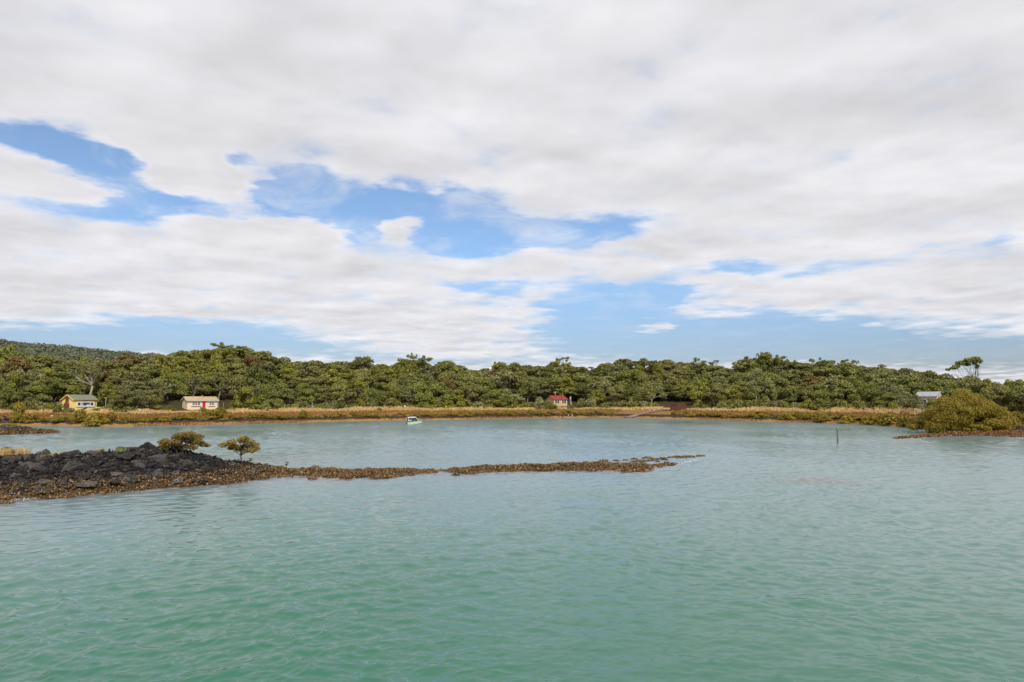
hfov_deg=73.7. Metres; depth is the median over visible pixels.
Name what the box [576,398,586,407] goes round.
leafy shrub
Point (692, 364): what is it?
leggy tree
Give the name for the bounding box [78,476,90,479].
lava boulder
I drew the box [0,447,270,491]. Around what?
rubble
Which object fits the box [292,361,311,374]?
domed tree
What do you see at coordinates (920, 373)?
evergreen tree
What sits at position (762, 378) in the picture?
evergreen tree
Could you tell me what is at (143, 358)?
tea tree
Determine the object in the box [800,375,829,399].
flowering tree
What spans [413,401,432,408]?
leafy shrub
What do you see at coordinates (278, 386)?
evergreen tree
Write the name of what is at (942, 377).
evergreen tree
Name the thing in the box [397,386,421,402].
tea tree
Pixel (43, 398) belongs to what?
domed tree
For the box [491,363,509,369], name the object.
rounded tree
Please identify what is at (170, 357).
domed tree
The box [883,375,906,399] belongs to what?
domed tree
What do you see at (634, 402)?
leafy shrub
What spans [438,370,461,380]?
domed tree
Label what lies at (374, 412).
marsh grass
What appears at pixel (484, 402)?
leafy shrub
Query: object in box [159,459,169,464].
lava boulder
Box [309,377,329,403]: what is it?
domed tree
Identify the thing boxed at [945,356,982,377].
tall tree
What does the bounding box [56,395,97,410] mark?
yellow cottage
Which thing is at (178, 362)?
rounded tree
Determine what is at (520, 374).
domed tree
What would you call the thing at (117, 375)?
domed tree
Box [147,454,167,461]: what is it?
lava boulder
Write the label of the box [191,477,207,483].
lava boulder
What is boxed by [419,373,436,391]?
evergreen tree
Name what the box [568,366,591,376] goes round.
domed tree
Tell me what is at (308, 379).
domed tree
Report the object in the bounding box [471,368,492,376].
rounded tree
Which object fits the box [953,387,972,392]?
rounded tree
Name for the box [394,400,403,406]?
leafy shrub
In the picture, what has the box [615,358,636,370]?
tea tree
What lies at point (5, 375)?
tea tree
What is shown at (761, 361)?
evergreen tree
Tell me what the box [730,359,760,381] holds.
domed tree
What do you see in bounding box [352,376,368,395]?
rounded tree
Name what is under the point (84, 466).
lava boulder
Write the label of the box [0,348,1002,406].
woods
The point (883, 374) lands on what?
domed tree
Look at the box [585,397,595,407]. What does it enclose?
leafy shrub
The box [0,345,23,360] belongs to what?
evergreen tree
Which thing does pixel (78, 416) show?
mangrove shrub
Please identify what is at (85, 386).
domed tree
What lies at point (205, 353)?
rounded tree
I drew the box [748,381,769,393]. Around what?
domed tree
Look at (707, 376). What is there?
evergreen tree
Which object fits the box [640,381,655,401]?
rounded tree
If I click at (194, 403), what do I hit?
window
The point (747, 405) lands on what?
leafy shrub
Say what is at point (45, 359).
domed tree
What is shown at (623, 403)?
leafy shrub
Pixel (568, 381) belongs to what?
rounded tree
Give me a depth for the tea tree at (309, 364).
239.00 m
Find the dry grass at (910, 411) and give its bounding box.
[0,405,919,414]
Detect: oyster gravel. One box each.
[0,460,263,499]
[250,461,668,479]
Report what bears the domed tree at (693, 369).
on the ground at (174, 402)
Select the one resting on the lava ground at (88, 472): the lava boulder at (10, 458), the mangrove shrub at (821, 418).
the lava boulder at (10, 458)
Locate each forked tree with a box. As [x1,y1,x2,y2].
[206,371,233,400]
[633,381,667,401]
[742,368,772,400]
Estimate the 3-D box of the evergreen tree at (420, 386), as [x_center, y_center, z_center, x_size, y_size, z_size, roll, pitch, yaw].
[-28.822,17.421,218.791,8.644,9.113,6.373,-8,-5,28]
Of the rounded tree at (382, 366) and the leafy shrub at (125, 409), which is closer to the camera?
the leafy shrub at (125, 409)
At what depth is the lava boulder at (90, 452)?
47.55 m
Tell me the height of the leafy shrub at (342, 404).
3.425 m
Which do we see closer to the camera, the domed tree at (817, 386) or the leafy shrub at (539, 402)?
the domed tree at (817, 386)
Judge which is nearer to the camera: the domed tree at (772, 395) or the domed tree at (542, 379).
the domed tree at (772, 395)
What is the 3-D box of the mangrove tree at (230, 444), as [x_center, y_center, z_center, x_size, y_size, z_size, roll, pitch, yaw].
[-20.595,8.412,51.389,3.440,2.599,1.778,0,-5,0]
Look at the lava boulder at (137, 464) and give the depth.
45.55 m
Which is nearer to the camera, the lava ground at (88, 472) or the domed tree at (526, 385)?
the lava ground at (88, 472)
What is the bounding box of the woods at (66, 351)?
[0,338,157,361]
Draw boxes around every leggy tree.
[21,353,31,361]
[44,379,69,402]
[144,374,168,387]
[209,342,234,357]
[226,345,247,356]
[233,346,257,362]
[316,360,339,369]
[333,361,355,369]
[355,356,371,368]
[406,352,420,368]
[415,355,433,369]
[533,369,559,377]
[536,377,562,395]
[555,356,571,369]
[573,382,591,399]
[588,367,601,375]
[634,358,656,374]
[689,357,706,374]
[701,360,718,366]
[751,364,769,376]
[756,351,771,362]
[765,355,786,366]
[783,359,797,370]
[809,358,829,366]
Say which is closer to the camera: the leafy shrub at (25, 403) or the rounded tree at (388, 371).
the leafy shrub at (25, 403)
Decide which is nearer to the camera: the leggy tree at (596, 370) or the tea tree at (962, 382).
the tea tree at (962, 382)
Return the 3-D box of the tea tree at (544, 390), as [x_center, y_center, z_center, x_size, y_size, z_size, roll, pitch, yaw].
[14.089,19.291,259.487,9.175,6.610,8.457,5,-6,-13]
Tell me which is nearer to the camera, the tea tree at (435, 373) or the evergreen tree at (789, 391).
the evergreen tree at (789, 391)
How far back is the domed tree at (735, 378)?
231.13 m
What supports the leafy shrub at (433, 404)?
on the ground at (174, 402)
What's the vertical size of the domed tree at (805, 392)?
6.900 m
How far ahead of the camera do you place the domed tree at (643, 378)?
258.03 m
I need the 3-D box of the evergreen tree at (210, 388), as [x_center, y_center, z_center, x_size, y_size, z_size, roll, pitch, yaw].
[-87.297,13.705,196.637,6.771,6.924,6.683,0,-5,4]
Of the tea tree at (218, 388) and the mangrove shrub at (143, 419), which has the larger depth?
the tea tree at (218, 388)
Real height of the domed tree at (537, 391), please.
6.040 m
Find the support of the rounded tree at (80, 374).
on the ground at (174, 402)
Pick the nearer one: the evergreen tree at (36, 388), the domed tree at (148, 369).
the evergreen tree at (36, 388)
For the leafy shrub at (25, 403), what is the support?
on the ground at (174, 402)
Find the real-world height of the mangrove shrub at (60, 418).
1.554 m
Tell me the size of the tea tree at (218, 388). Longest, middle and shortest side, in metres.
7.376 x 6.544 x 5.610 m
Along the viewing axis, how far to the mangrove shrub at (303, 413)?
175.44 m
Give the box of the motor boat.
[406,417,421,423]
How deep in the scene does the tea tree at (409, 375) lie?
244.86 m
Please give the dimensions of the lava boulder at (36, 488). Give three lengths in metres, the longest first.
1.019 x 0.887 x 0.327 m
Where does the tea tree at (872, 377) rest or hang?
on the ground at (174, 402)
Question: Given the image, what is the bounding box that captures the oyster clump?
[0,499,15,503]
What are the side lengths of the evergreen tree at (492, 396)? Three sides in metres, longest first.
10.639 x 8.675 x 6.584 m
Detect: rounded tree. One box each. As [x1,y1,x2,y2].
[0,358,8,368]
[7,373,23,397]
[37,366,60,377]
[66,386,83,394]
[77,364,94,376]
[92,391,102,396]
[97,382,119,405]
[149,363,172,378]
[152,353,170,367]
[158,368,181,395]
[171,355,192,374]
[183,356,207,374]
[184,370,210,386]
[192,349,213,366]
[206,353,223,369]
[207,362,235,383]
[210,347,234,363]
[232,387,256,407]
[279,364,301,382]
[321,368,340,387]
[338,373,355,388]
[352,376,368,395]
[369,369,379,383]
[373,364,391,374]
[378,368,397,381]
[382,384,400,401]
[397,360,419,384]
[446,389,468,405]
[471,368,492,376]
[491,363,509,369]
[497,388,512,398]
[550,373,573,395]
[558,376,574,400]
[591,386,606,405]
[598,362,615,375]
[631,365,644,379]
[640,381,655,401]
[652,366,663,380]
[675,378,688,399]
[689,378,714,402]
[723,385,746,402]
[854,387,868,403]
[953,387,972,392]
[978,378,999,405]
[1001,379,1012,405]
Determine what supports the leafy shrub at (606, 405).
on the ground at (174, 402)
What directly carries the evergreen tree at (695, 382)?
on the ground at (174, 402)
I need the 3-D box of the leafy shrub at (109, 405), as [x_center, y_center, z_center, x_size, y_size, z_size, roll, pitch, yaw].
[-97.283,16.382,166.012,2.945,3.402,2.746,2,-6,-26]
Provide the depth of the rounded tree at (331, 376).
228.09 m
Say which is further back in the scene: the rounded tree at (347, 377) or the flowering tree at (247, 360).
the rounded tree at (347, 377)
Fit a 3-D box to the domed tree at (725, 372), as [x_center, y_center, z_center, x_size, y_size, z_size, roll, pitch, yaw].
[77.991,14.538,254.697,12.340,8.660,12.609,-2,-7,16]
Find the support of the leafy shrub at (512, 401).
on the ground at (174, 402)
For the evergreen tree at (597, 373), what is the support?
on the ground at (174, 402)
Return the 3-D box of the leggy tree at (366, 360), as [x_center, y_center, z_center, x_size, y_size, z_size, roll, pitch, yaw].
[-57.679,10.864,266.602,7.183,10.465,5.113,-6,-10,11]
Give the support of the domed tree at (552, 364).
on the ground at (174, 402)
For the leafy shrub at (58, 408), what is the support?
on the ground at (174, 402)
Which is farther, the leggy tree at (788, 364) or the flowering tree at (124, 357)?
the leggy tree at (788, 364)
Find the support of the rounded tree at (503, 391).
on the ground at (174, 402)
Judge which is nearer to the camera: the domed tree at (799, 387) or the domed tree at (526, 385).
the domed tree at (799, 387)
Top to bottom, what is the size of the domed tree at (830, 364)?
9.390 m
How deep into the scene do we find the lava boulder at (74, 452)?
47.46 m
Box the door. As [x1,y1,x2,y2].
[678,405,685,409]
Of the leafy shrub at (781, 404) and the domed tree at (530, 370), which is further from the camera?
the domed tree at (530, 370)
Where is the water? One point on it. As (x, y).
(736, 550)
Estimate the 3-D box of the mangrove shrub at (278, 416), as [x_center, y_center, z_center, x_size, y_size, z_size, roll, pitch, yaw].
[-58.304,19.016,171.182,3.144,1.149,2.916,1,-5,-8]
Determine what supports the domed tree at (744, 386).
on the ground at (174, 402)
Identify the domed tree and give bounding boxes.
[10,392,34,402]
[23,361,44,377]
[29,394,54,404]
[31,354,62,367]
[32,377,55,384]
[50,362,82,376]
[64,376,96,390]
[64,383,80,392]
[78,378,102,394]
[98,363,123,374]
[103,368,131,389]
[108,390,138,406]
[118,361,134,371]
[129,363,162,384]
[144,389,163,404]
[163,350,191,367]
[175,384,195,395]
[214,380,232,399]
[222,356,245,368]
[225,361,247,377]
[227,375,256,395]
[249,350,281,367]
[276,388,299,403]
[277,375,302,388]
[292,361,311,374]
[300,376,316,389]
[308,368,328,377]
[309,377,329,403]
[312,388,335,403]
[328,385,348,408]
[344,387,367,402]
[351,368,375,387]
[371,374,393,388]
[388,379,404,393]
[415,361,430,372]
[436,373,458,386]
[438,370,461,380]
[456,374,483,389]
[458,381,478,397]
[466,384,488,403]
[471,387,490,400]
[507,371,534,396]
[516,376,539,401]
[518,365,541,377]
[524,388,541,400]
[536,377,548,395]
[546,361,569,372]
[557,388,580,397]
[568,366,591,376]
[573,372,591,388]
[581,376,615,390]
[607,385,626,402]
[635,374,656,386]
[652,359,674,371]
[654,373,676,397]
[655,387,670,399]
[670,362,690,371]
[670,366,696,377]
[670,386,685,400]
[674,375,693,385]
[688,363,707,375]
[695,365,724,377]
[704,382,725,406]
[707,368,732,384]
[728,373,759,397]
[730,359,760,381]
[730,380,750,396]
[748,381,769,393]
[761,381,778,400]
[769,374,789,398]
[782,373,803,386]
[783,385,802,396]
[785,370,812,378]
[794,386,815,400]
[795,362,812,374]
[804,366,836,380]
[808,381,829,399]
[811,360,837,378]
[830,380,854,399]
[830,388,857,402]
[856,365,875,376]
[877,370,890,385]
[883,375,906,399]
[898,386,913,405]
[905,381,923,397]
[915,378,942,389]
[922,370,938,378]
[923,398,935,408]
[956,375,977,387]
[965,378,989,394]
[979,394,992,401]
[985,385,1011,404]
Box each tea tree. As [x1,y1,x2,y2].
[0,366,10,382]
[6,368,29,387]
[24,368,44,383]
[52,357,78,365]
[115,377,132,393]
[120,371,147,386]
[120,381,150,395]
[127,389,152,407]
[132,355,151,364]
[144,378,167,404]
[154,382,175,399]
[187,375,204,395]
[213,381,232,399]
[255,381,264,394]
[260,361,277,374]
[294,361,318,383]
[352,356,377,369]
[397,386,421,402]
[399,372,419,384]
[420,365,442,379]
[455,365,470,373]
[477,372,494,381]
[490,369,519,390]
[497,388,524,400]
[539,383,560,394]
[548,367,568,377]
[588,380,613,402]
[599,363,628,378]
[602,375,616,383]
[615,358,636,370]
[652,371,679,384]
[693,370,706,380]
[710,375,729,401]
[771,366,787,377]
[776,361,803,372]
[821,375,846,387]
[861,373,884,389]
[869,364,894,389]
[880,377,906,392]
[888,368,917,375]
[891,386,907,409]
[895,391,914,409]
[905,394,923,409]
[911,397,925,410]
[941,379,959,388]
[955,376,976,388]
[1015,393,1023,402]
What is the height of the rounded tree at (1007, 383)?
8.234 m
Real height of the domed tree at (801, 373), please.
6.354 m
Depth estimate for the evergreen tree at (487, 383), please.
249.49 m
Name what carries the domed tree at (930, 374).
on the ground at (174, 402)
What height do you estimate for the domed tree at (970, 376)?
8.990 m
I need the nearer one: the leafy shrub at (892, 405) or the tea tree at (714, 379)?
the leafy shrub at (892, 405)
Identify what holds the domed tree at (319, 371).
on the ground at (174, 402)
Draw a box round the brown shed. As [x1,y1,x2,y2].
[670,404,685,410]
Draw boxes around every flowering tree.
[0,355,32,374]
[86,365,115,389]
[95,359,109,370]
[112,352,139,364]
[242,355,261,372]
[442,379,456,393]
[487,367,514,381]
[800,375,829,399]
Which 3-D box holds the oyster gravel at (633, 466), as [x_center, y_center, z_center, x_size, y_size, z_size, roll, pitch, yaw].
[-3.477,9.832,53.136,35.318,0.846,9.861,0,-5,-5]
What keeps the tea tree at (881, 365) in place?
on the ground at (174, 402)
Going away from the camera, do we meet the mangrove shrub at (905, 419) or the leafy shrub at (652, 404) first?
the mangrove shrub at (905, 419)
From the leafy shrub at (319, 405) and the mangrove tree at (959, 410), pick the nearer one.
the mangrove tree at (959, 410)
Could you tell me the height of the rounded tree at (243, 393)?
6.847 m
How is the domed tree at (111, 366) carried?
on the ground at (174, 402)
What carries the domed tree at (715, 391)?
on the ground at (174, 402)
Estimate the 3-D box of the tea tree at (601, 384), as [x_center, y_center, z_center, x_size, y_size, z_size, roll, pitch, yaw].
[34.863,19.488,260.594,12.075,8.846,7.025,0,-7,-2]
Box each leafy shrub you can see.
[0,401,8,410]
[22,400,30,409]
[26,402,36,409]
[35,402,51,410]
[46,403,54,409]
[53,403,64,412]
[66,408,75,412]
[91,406,113,410]
[105,402,117,411]
[114,406,135,411]
[116,402,122,411]
[128,403,149,408]
[143,405,157,409]
[153,404,166,410]
[161,406,176,410]
[199,407,207,411]
[228,400,244,408]
[242,401,250,408]
[246,403,263,410]
[262,402,270,410]
[273,399,287,408]
[292,401,308,408]
[314,403,324,408]
[320,402,334,408]
[330,399,339,408]
[338,400,345,408]
[348,398,365,408]
[367,400,376,407]
[381,397,395,408]
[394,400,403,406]
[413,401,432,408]
[425,400,441,407]
[436,401,445,407]
[443,400,457,407]
[451,400,465,407]
[463,399,472,407]
[471,402,485,407]
[478,398,488,406]
[485,399,496,408]
[504,395,517,407]
[512,399,531,407]
[534,396,544,409]
[543,401,554,409]
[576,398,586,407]
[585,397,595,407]
[599,402,615,407]
[614,400,631,407]
[627,396,640,407]
[639,400,648,406]
[646,402,661,406]
[693,400,704,408]
[702,404,711,407]
[704,401,716,407]
[716,399,729,408]
[726,399,745,408]
[744,401,751,407]
[749,398,762,407]
[757,398,770,407]
[765,400,778,408]
[777,400,789,407]
[789,402,808,407]
[799,399,818,409]
[816,401,833,410]
[826,399,846,409]
[840,400,848,408]
[848,400,857,409]
[856,400,871,409]
[873,405,885,409]
[888,402,903,408]
[1003,404,1015,411]
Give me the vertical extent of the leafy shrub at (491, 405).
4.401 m
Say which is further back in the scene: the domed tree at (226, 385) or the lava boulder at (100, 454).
the domed tree at (226, 385)
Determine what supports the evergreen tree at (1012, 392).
on the ground at (174, 402)
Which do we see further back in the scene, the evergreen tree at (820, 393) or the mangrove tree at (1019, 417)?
the evergreen tree at (820, 393)
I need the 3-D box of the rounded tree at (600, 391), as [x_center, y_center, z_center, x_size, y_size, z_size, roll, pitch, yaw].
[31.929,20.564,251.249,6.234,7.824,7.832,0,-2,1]
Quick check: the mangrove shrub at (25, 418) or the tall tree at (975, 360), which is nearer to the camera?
the mangrove shrub at (25, 418)
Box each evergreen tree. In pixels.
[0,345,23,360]
[0,380,15,405]
[22,381,49,399]
[46,381,67,402]
[47,371,74,385]
[78,357,90,366]
[168,371,189,399]
[194,391,214,395]
[196,377,221,395]
[244,361,262,386]
[255,384,278,405]
[261,369,279,384]
[266,356,292,378]
[270,382,288,391]
[293,382,315,403]
[330,379,347,396]
[331,365,350,376]
[367,382,390,396]
[367,389,386,405]
[391,358,415,377]
[400,378,415,404]
[411,381,433,404]
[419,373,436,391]
[426,382,451,402]
[432,360,460,377]
[478,377,496,391]
[480,390,509,405]
[508,362,521,371]
[531,366,554,377]
[570,385,593,398]
[590,371,611,382]
[613,379,634,400]
[615,369,643,384]
[623,385,644,402]
[685,380,701,400]
[696,372,711,380]
[744,387,764,402]
[756,352,776,374]
[756,372,775,384]
[779,386,803,405]
[810,390,834,405]
[828,362,860,384]
[843,375,862,401]
[852,371,869,383]
[862,381,879,400]
[862,388,889,406]
[870,392,908,406]
[898,374,923,385]
[912,371,929,382]
[922,383,942,391]
[938,373,957,381]
[942,382,959,396]
[1005,385,1023,409]
[1008,379,1023,399]
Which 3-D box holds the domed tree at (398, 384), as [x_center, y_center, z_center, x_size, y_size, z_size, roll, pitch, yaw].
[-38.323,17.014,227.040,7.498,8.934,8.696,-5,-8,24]
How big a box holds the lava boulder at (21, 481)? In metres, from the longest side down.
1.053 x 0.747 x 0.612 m
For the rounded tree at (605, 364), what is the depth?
300.95 m
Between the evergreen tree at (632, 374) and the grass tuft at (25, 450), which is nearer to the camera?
the grass tuft at (25, 450)
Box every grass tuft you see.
[0,447,23,454]
[0,447,29,455]
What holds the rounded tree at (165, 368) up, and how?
on the ground at (174, 402)
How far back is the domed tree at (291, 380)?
219.88 m
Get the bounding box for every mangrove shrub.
[9,401,25,421]
[18,413,39,423]
[36,417,48,421]
[49,415,70,421]
[70,408,86,422]
[81,412,110,426]
[105,411,116,420]
[123,418,135,421]
[139,417,148,421]
[158,416,171,421]
[203,409,224,419]
[218,407,226,414]
[272,415,284,418]
[298,410,308,418]
[333,412,344,416]
[754,413,769,417]
[778,412,795,419]
[797,413,812,418]
[813,413,832,422]
[836,416,855,423]
[860,415,877,424]
[876,412,897,425]
[895,415,911,426]
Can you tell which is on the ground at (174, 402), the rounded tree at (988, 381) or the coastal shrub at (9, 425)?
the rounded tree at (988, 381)
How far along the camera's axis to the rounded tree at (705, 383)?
233.09 m
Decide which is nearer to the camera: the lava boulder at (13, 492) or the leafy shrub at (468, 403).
the lava boulder at (13, 492)
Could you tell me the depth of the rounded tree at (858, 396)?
183.52 m
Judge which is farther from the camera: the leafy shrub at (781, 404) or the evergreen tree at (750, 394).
the evergreen tree at (750, 394)
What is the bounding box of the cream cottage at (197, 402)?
[181,395,218,409]
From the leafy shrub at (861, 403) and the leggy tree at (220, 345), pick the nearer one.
the leafy shrub at (861, 403)
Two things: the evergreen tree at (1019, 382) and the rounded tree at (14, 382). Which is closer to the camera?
the evergreen tree at (1019, 382)
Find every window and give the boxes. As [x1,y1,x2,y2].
[76,402,94,406]
[192,401,200,405]
[209,401,214,405]
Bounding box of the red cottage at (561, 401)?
[545,392,567,407]
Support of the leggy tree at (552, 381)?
on the ground at (174, 402)
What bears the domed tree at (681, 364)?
on the ground at (174, 402)
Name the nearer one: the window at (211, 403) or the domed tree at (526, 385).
the window at (211, 403)
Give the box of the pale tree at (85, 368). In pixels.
[69,362,104,394]
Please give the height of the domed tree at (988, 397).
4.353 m
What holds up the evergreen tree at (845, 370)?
on the ground at (174, 402)
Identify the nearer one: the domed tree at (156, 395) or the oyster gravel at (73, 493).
the oyster gravel at (73, 493)
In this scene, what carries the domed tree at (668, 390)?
on the ground at (174, 402)
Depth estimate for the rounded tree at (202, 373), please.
202.14 m
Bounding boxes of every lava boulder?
[2,455,23,461]
[5,485,30,495]
[9,490,21,497]
[10,473,21,476]
[12,478,27,487]
[20,461,32,466]
[23,453,35,460]
[24,463,40,469]
[30,486,42,492]
[33,479,51,483]
[35,449,49,454]
[35,465,49,472]
[36,454,53,461]
[36,488,61,494]
[57,479,68,487]
[61,461,83,472]
[62,450,80,455]
[75,480,98,487]
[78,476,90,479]
[80,464,89,469]
[87,450,98,454]
[92,452,103,457]
[100,462,115,467]
[107,478,122,485]
[110,472,121,476]
[115,452,135,461]
[116,473,140,484]
[117,447,139,450]
[130,460,146,463]
[134,461,146,468]
[141,442,162,453]
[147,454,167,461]
[152,470,162,477]
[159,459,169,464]
[167,454,178,460]
[171,476,183,484]
[173,470,180,474]
[181,460,192,465]
[187,474,198,478]
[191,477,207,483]
[199,467,212,472]
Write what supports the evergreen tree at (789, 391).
on the ground at (174, 402)
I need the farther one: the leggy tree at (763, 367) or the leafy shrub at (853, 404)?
the leggy tree at (763, 367)
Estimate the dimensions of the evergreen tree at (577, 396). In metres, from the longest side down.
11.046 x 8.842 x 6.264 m
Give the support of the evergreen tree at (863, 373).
on the ground at (174, 402)
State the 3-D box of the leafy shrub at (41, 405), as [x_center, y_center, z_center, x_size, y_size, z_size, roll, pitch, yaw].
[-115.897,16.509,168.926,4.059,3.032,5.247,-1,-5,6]
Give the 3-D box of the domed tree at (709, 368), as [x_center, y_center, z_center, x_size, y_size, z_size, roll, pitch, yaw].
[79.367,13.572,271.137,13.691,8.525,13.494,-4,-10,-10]
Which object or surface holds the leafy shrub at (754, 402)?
on the ground at (174, 402)
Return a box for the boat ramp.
[624,409,669,417]
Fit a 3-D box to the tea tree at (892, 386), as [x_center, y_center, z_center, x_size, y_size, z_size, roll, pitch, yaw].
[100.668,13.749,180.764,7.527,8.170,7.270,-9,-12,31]
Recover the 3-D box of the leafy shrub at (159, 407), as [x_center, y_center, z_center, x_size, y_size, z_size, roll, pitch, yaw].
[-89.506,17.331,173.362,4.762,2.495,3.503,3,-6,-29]
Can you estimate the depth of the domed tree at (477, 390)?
225.62 m
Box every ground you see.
[0,373,1023,431]
[0,426,53,434]
[0,450,647,499]
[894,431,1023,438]
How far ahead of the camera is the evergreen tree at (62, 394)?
184.39 m
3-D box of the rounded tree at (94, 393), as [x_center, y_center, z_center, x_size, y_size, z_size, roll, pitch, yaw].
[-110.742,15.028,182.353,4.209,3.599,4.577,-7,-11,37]
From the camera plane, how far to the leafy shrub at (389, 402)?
212.53 m
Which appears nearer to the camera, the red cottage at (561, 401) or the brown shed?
the brown shed
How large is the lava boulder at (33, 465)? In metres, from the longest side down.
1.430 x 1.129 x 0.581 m
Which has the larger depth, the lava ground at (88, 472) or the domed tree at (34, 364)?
the domed tree at (34, 364)
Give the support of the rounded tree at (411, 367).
on the ground at (174, 402)
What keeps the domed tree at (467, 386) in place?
on the ground at (174, 402)
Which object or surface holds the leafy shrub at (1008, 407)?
on the ground at (174, 402)
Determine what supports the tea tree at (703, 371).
on the ground at (174, 402)
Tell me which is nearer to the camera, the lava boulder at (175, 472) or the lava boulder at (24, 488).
the lava boulder at (24, 488)
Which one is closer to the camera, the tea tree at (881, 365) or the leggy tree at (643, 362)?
the tea tree at (881, 365)
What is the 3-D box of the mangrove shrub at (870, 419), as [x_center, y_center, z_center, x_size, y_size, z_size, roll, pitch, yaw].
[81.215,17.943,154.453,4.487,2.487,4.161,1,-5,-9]
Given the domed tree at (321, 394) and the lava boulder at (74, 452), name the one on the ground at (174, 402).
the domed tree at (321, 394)
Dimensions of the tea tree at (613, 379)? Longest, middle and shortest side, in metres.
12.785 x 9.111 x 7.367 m
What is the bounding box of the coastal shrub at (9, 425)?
[2,424,19,426]
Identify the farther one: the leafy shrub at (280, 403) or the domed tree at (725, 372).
the domed tree at (725, 372)
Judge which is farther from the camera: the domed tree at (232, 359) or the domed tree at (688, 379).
the domed tree at (688, 379)
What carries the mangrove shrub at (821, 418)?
on the ground at (174, 402)
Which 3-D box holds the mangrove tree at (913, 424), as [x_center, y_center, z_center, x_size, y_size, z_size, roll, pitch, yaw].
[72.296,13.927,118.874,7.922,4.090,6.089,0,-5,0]
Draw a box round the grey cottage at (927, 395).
[916,391,943,411]
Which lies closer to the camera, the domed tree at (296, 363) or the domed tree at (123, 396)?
the domed tree at (123, 396)
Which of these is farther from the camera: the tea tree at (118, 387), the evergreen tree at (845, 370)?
the evergreen tree at (845, 370)
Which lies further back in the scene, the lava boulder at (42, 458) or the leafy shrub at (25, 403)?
the leafy shrub at (25, 403)
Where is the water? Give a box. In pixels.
[0,418,1023,681]
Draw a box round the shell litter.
[129,415,900,426]
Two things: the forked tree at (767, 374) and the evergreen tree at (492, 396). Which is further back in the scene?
the evergreen tree at (492, 396)
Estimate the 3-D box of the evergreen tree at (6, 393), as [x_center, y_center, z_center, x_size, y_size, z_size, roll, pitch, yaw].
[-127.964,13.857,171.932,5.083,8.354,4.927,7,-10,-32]
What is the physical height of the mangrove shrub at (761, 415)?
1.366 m
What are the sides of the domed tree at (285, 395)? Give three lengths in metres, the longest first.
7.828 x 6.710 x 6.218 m
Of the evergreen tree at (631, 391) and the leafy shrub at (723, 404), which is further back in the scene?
the evergreen tree at (631, 391)
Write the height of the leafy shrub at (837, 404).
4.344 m
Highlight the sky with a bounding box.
[0,0,1023,384]
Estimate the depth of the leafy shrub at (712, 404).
218.79 m
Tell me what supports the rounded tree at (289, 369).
on the ground at (174, 402)
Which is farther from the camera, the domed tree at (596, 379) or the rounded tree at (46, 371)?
the domed tree at (596, 379)
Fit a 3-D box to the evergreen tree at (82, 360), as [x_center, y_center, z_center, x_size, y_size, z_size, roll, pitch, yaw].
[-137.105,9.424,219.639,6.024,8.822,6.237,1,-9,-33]
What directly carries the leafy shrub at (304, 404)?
on the ground at (174, 402)
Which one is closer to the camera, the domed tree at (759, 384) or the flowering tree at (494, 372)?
the domed tree at (759, 384)
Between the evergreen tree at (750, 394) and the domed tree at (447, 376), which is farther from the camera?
the domed tree at (447, 376)
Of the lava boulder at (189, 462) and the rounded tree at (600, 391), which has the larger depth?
the rounded tree at (600, 391)
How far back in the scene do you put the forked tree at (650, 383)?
236.53 m
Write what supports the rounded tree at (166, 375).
on the ground at (174, 402)
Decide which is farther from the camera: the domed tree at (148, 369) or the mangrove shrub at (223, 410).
the domed tree at (148, 369)
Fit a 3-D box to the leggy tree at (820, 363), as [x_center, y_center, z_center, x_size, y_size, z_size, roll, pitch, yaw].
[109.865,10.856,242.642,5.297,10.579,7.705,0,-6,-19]
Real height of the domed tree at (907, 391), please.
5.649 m
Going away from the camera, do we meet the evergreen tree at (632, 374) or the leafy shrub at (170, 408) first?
the leafy shrub at (170, 408)
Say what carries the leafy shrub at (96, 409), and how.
on the ground at (174, 402)
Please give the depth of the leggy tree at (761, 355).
259.86 m
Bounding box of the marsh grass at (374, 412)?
[0,408,916,419]
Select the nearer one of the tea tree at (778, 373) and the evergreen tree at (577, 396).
the tea tree at (778, 373)
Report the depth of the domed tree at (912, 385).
174.37 m
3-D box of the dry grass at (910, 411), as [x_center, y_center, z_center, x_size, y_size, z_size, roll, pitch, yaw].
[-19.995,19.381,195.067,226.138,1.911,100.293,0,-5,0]
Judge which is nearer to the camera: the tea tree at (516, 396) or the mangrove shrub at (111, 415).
the mangrove shrub at (111, 415)
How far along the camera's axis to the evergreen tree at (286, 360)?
243.91 m
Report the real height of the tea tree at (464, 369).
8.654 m
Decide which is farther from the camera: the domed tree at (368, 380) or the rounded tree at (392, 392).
the domed tree at (368, 380)
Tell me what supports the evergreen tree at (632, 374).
on the ground at (174, 402)
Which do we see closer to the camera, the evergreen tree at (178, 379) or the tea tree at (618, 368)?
the evergreen tree at (178, 379)
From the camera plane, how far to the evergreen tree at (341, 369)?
243.14 m
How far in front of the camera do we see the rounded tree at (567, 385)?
260.83 m
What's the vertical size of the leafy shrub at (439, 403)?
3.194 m
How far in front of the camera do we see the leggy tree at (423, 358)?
274.96 m
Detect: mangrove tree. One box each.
[157,430,210,453]
[217,436,260,464]
[906,410,935,431]
[921,389,1011,432]
[963,424,991,430]
[1001,407,1021,429]
[1010,410,1023,425]
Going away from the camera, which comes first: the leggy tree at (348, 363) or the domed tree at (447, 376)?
the domed tree at (447, 376)
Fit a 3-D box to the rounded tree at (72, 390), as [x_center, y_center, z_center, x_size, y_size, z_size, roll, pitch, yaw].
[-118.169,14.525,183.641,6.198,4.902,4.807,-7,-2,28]

